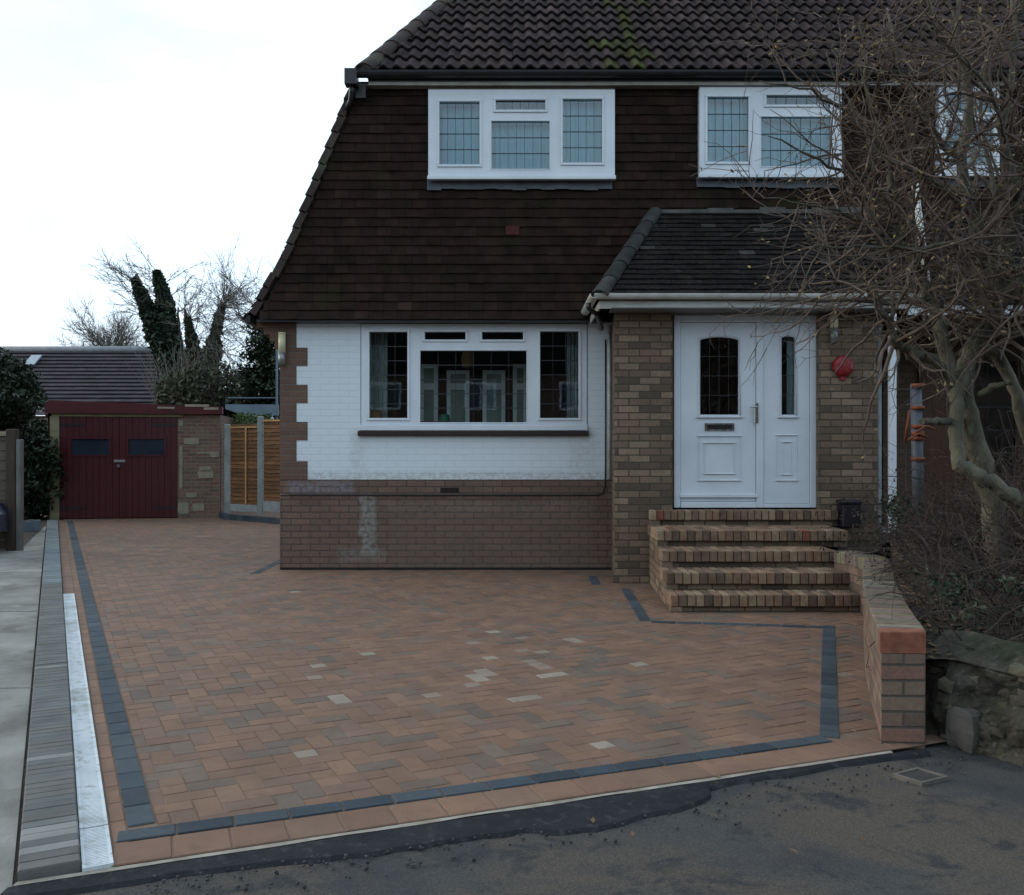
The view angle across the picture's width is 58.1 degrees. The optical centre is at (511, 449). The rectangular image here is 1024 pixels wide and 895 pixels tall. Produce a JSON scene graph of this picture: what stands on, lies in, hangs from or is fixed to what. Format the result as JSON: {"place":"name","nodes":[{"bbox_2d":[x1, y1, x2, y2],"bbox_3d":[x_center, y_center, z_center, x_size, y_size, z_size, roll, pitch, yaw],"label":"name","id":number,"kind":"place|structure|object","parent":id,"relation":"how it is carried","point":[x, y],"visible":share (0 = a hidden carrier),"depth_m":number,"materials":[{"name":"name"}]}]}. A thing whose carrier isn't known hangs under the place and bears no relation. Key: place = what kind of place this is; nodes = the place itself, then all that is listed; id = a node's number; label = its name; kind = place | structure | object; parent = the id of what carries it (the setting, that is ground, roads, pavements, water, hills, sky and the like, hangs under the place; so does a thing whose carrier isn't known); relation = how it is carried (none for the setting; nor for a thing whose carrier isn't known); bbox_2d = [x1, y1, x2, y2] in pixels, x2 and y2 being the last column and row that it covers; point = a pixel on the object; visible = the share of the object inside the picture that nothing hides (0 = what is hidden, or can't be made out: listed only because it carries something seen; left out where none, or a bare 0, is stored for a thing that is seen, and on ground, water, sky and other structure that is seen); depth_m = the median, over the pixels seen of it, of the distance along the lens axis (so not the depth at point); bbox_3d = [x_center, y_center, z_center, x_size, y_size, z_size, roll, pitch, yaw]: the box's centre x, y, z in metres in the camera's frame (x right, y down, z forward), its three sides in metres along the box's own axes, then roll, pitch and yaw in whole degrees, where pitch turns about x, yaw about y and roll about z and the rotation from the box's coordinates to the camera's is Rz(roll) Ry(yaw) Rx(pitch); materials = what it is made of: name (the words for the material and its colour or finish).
{"place":"outdoors","nodes":[
{"label":"outdoors","id":0,"kind":"place"},
{"bbox_2d":[0,525,45,893],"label":"concrete drive","id":1,"kind":"structure","parent":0,"point":[20,576],"depth_m":5.93,"materials":[{"name":"grey concrete"}]},
{"bbox_2d":[0,502,8,531],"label":"parked car","id":2,"kind":"object","parent":1,"relation":"on","point":[4,519],"visible":1,"depth_m":12.75,"materials":[{"name":"paint"}]},
{"bbox_2d":[0,429,23,550],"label":"fence","id":3,"kind":"object","parent":1,"relation":"on","point":[12,484],"visible":0.88,"depth_m":12.95,"materials":[{"name":"grey wood"}]},
{"bbox_2d":[0,611,36,687],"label":"concrete joint","id":4,"kind":"object","parent":1,"relation":"on","point":[20,611],"depth_m":8.09,"materials":[{"name":"grey concrete"}]},
{"bbox_2d":[24,519,40,531],"bbox_3d":[-8.378,1.327,16.050,0.193,0.206,0.300,0,0,0],"label":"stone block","id":5,"kind":"object","parent":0,"point":[31,525],"visible":0.81,"depth_m":15.92,"materials":[{"name":"stone"}]},
{"bbox_2d":[24,520,46,544],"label":"gap soil","id":6,"kind":"structure","parent":0,"point":[28,536],"depth_m":15.40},
{"bbox_2d":[0,347,48,434],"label":"evergreen","id":7,"kind":"object","parent":6,"relation":"on","point":[22,399],"visible":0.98,"depth_m":15.52,"materials":[{"name":"green plant"}]},
{"bbox_2d":[28,501,275,595],"bbox_3d":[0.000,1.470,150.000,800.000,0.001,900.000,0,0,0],"label":"ground","id":8,"kind":"structure","parent":0,"point":[60,559],"depth_m":12.11,"materials":[{"name":"grey concrete"}]},
{"bbox_2d":[0,415,67,519],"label":"undergrowth","id":9,"kind":"object","parent":8,"relation":"on","point":[37,456],"visible":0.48,"depth_m":18.52,"materials":[{"name":"green plant"}]},
{"bbox_2d":[17,520,80,885],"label":"kerb","id":10,"kind":"structure","parent":8,"relation":"on","point":[49,842],"depth_m":4.15,"materials":[{"name":"grey concrete"}]},
{"bbox_2d":[0,346,186,478],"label":"bungalow","id":11,"kind":"object","parent":8,"relation":"on","point":[91,373],"visible":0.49,"depth_m":36.77,"materials":[{"name":"tile"}]},
{"bbox_2d":[49,293,148,345],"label":"distant tree","id":12,"kind":"object","parent":8,"relation":"on","point":[118,336],"visible":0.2,"depth_m":60.25,"materials":[{"name":"brown plant"}]},
{"bbox_2d":[45,400,248,519],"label":"garage","id":13,"kind":"structure","parent":8,"relation":"on","point":[129,460],"depth_m":18.86,"materials":[{"name":"brick"}]},
{"bbox_2d":[60,417,124,517],"bbox_3d":[-8.532,0.363,18.761,1.263,2.054,0.090,0,0,-8],"label":"door","id":14,"kind":"structure","parent":13,"relation":"in","point":[89,446],"depth_m":18.75,"materials":[{"name":"red paint"}]},
{"bbox_2d":[119,417,176,517],"bbox_3d":[-7.459,0.363,18.919,1.140,2.054,0.070,0,0,-8],"label":"door","id":15,"kind":"structure","parent":13,"relation":"in","point":[147,445],"depth_m":18.90,"materials":[{"name":"red paint"}]},
{"bbox_2d":[83,233,216,383],"bbox_3d":[-12.266,-3.484,30.576,4.643,7.326,2.761,0,0,0],"label":"ivy tree","id":16,"kind":"object","parent":8,"relation":"on","point":[158,333],"visible":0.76,"depth_m":30.80,"materials":[{"name":"green plant"}]},
{"bbox_2d":[123,336,253,408],"bbox_3d":[-8.808,-1.673,26.613,4.508,3.190,2.682,0,0,0],"label":"scrub","id":17,"kind":"object","parent":8,"relation":"on","point":[174,390],"visible":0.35,"depth_m":25.94,"materials":[{"name":"green plant"}]},
{"bbox_2d":[152,232,264,396],"bbox_3d":[-9.167,-3.073,29.489,3.507,7.224,4.751,0,0,-36],"label":"twin stem tree","id":18,"kind":"object","parent":8,"relation":"on","point":[190,329],"visible":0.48,"depth_m":28.87,"materials":[{"name":"brown plant"}]},
{"bbox_2d":[186,241,285,418],"bbox_3d":[-7.025,-2.499,27.117,4.680,7.834,5.493,0,0,-28],"label":"leafless tree","id":19,"kind":"object","parent":8,"relation":"on","point":[243,295],"visible":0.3,"depth_m":26.98,"materials":[{"name":"brown plant"}]},
{"bbox_2d":[218,324,279,421],"bbox_3d":[-6.565,-1.053,24.871,2.905,4.927,3.635,0,0,0],"label":"conifer","id":20,"kind":"object","parent":8,"relation":"on","point":[261,384],"visible":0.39,"depth_m":24.54,"materials":[{"name":"green plant"}]},
{"bbox_2d":[220,412,277,501],"bbox_3d":[-5.924,0.290,20.949,1.863,2.341,1.362,0,0,0],"label":"clipped hedge","id":21,"kind":"object","parent":8,"relation":"on","point":[245,419],"visible":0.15,"depth_m":20.59,"materials":[{"name":"green plant"}]},
{"bbox_2d":[225,349,278,501],"bbox_3d":[-6.362,-0.614,22.550,1.306,4.148,0.100,0,0,0],"label":"metal frame","id":22,"kind":"object","parent":8,"relation":"on","point":[258,409],"visible":0.54,"depth_m":22.50,"materials":[{"name":"grey metal"}]},
{"bbox_2d":[0,0,435,418],"label":"sky","id":23,"kind":"structure","parent":0,"point":[181,128],"materials":[{"name":"white"}]},
{"bbox_2d":[227,511,279,517],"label":"side path","id":24,"kind":"structure","parent":0,"point":[271,514],"depth_m":19.05,"materials":[{"name":"grey concrete"}]},
{"bbox_2d":[41,514,945,866],"bbox_3d":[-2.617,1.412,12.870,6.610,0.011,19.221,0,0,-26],"label":"driveway","id":25,"kind":"structure","parent":0,"point":[580,620],"depth_m":5.60,"materials":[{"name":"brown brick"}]},
{"bbox_2d":[63,593,113,875],"bbox_3d":[-2.854,1.415,6.036,0.097,0.030,6.545,0,0,-26],"label":"channel drain","id":26,"kind":"object","parent":25,"relation":"on","point":[95,846],"visible":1,"depth_m":4.11,"materials":[{"name":"white concrete"}]},
{"bbox_2d":[219,512,279,523],"bbox_3d":[-5.320,1.364,18.358,0.451,0.132,3.561,0,0,-42],"label":"raised edging","id":27,"kind":"object","parent":25,"relation":"on","point":[249,518],"visible":0.61,"depth_m":18.04,"materials":[{"name":"grey concrete"}]},
{"bbox_2d":[224,416,279,514],"bbox_3d":[-5.107,0.392,18.704,2.054,2.135,0.130,0,0,31],"label":"side fence","id":28,"kind":"object","parent":25,"relation":"on","point":[251,467],"visible":0.65,"depth_m":18.82,"materials":[{"name":"wood"},{"name":"concrete"}]},
{"bbox_2d":[67,521,839,842],"bbox_3d":[-2.624,1.409,11.814,5.380,0.007,16.896,0,0,-26],"label":"blue paving band","id":29,"kind":"object","parent":25,"relation":"on","point":[137,806],"visible":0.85,"depth_m":4.21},
{"bbox_2d":[235,0,1023,582],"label":"house","id":30,"kind":"structure","parent":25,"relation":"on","point":[527,212],"depth_m":10.71,"materials":[{"name":"tile"}]},
{"bbox_2d":[371,409,381,417],"bbox_3d":[-1.630,-0.380,11.000,0.190,0.200,0.190,0,0,0],"label":"basket","id":31,"kind":"object","parent":30,"relation":"on","point":[376,413],"visible":0.4,"depth_m":10.93,"materials":[{"name":"wicker"}]},
{"bbox_2d":[438,414,450,421],"bbox_3d":[-0.808,-0.355,11.030,0.150,0.150,0.150,0,0,0],"label":"tub","id":32,"kind":"object","parent":30,"relation":"on","point":[444,417],"visible":0.69,"depth_m":10.97,"materials":[{"name":"green plastic"}]},
{"bbox_2d":[461,351,472,368],"bbox_3d":[-0.544,-1.267,11.300,0.170,0.546,0.170,0,0,0],"label":"lantern","id":33,"kind":"object","parent":30,"relation":"hanging from","point":[466,357],"visible":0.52,"depth_m":11.24,"materials":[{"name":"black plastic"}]},
{"bbox_2d":[359,324,587,430],"bbox_3d":[-0.453,-0.846,10.811,2.675,1.248,0.113,0,0,0],"label":"window","id":34,"kind":"structure","parent":30,"relation":"in","point":[417,342],"depth_m":10.79,"materials":[{"name":"plastic"}]},
{"bbox_2d":[427,89,615,179],"bbox_3d":[0.110,-3.630,10.665,2.170,1.040,0.150,0,0,0],"label":"window","id":35,"kind":"structure","parent":30,"relation":"in","point":[487,99],"depth_m":10.62,"materials":[{"name":"plastic"}]},
{"bbox_2d":[680,323,758,500],"bbox_3d":[2.209,-0.402,9.839,0.840,1.908,0.121,0,0,0],"label":"front door","id":36,"kind":"structure","parent":30,"relation":"in","point":[718,452],"depth_m":9.86,"materials":[{"name":"plastic"}]},
{"bbox_2d":[697,87,842,178],"bbox_3d":[2.980,-3.656,10.665,1.660,1.052,0.150,0,0,0],"label":"window","id":37,"kind":"structure","parent":30,"relation":"in","point":[755,100],"depth_m":10.62,"materials":[{"name":"plastic"}]},
{"bbox_2d":[647,509,859,611],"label":"steps","id":38,"kind":"structure","parent":25,"relation":"on","point":[721,560],"depth_m":8.60,"materials":[{"name":"brick"}]},
{"bbox_2d":[836,499,861,527],"bbox_3d":[3.525,0.667,9.643,0.210,0.285,0.207,0,0,0],"label":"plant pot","id":39,"kind":"object","parent":38,"relation":"on","point":[850,520],"visible":0.94,"depth_m":9.55,"materials":[{"name":"black plastic"}]},
{"bbox_2d":[834,550,925,748],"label":"garden wall","id":40,"kind":"structure","parent":25,"relation":"on","point":[896,675],"depth_m":4.43,"materials":[{"name":"brick"}]},
{"bbox_2d":[12,596,1023,894],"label":"road","id":41,"kind":"structure","parent":0,"point":[960,832],"depth_m":3.28,"materials":[{"name":"grey asphalt"}]},
{"bbox_2d":[13,751,892,885],"bbox_3d":[0.081,1.415,3.658,3.656,0.001,0.031,0,0,-21],"label":"concrete edging","id":42,"kind":"object","parent":41,"relation":"on","point":[359,831],"visible":1,"depth_m":3.48,"materials":[{"name":"grey concrete"}]},
{"bbox_2d":[0,748,930,894],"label":"tarmac patch","id":43,"kind":"object","parent":41,"relation":"on","point":[563,819],"visible":1,"depth_m":3.43,"materials":[{"name":"black asphalt"}]},
{"bbox_2d":[138,749,974,894],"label":"loose grit","id":44,"kind":"object","parent":41,"relation":"on","point":[366,868],"visible":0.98,"depth_m":3.32,"materials":[{"name":"grey gravel"}]},
{"bbox_2d":[893,767,948,786],"bbox_3d":[1.779,1.428,4.013,0.186,0.024,0.142,0,0,-30],"label":"inspection cover","id":45,"kind":"object","parent":41,"relation":"on","point":[918,776],"visible":1,"depth_m":4.00,"materials":[{"name":"grey metal"}]},
{"bbox_2d":[926,629,1023,766],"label":"rubble wall","id":46,"kind":"structure","parent":41,"relation":"on","point":[970,708],"depth_m":4.40,"materials":[{"name":"stone"}]},
{"bbox_2d":[825,515,1023,676],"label":"garden bank","id":47,"kind":"structure","parent":0,"point":[931,637],"depth_m":5.42,"materials":[{"name":"soil"}]},
{"bbox_2d":[688,0,1023,575],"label":"bare tree","id":48,"kind":"object","parent":47,"relation":"on","point":[959,378],"visible":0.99,"depth_m":5.93,"materials":[{"name":"brown plant"}]},
{"bbox_2d":[785,409,1023,686],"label":"tangled shrub","id":49,"kind":"object","parent":47,"relation":"on","point":[961,531],"visible":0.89,"depth_m":5.97,"materials":[{"name":"brown plant"}]},
{"bbox_2d":[904,410,909,521],"bbox_3d":[3.816,0.288,8.900,0.060,1.343,0.282,0,0,24],"label":"pole","id":50,"kind":"object","parent":47,"relation":"on","point":[907,444],"visible":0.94,"depth_m":8.89,"materials":[{"name":"plastic"}]},
{"bbox_2d":[908,383,934,530],"bbox_3d":[3.792,0.148,8.590,0.260,1.526,0.161,0,0,0],"label":"banded pole","id":51,"kind":"object","parent":47,"relation":"on","point":[918,435],"visible":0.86,"depth_m":8.57,"materials":[{"name":"grey plastic"}]},
{"bbox_2d":[868,537,1021,657],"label":"leaf litter","id":52,"kind":"object","parent":47,"relation":"on","point":[926,630],"visible":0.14,"depth_m":5.43,"materials":[{"name":"brown plant"}]},
{"label":"house apron","id":53,"kind":"structure","parent":0,"visible":0},
{"bbox_2d":[838,0,1023,581],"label":"neighbouring house","id":54,"kind":"structure","parent":53,"relation":"on","point":[990,404],"depth_m":10.76,"materials":[{"name":"tile"}]},
{"bbox_2d":[918,348,958,515],"bbox_3d":[4.985,-0.190,10.773,0.470,2.000,0.046,0,0,0],"label":"door","id":55,"kind":"structure","parent":54,"relation":"in","point":[933,409],"depth_m":10.75,"materials":[{"name":"brown wood"}]},
{"bbox_2d":[935,86,999,176],"bbox_3d":[5.270,-3.667,10.665,0.720,1.045,0.150,0,0,0],"label":"window","id":56,"kind":"structure","parent":54,"relation":"in","point":[989,113],"depth_m":10.62,"materials":[{"name":"plastic"}]},
{"bbox_2d":[971,353,1023,484],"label":"window","id":57,"kind":"structure","parent":54,"relation":"in","point":[1018,372],"depth_m":10.82,"materials":[{"name":"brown wood"}]}
]}

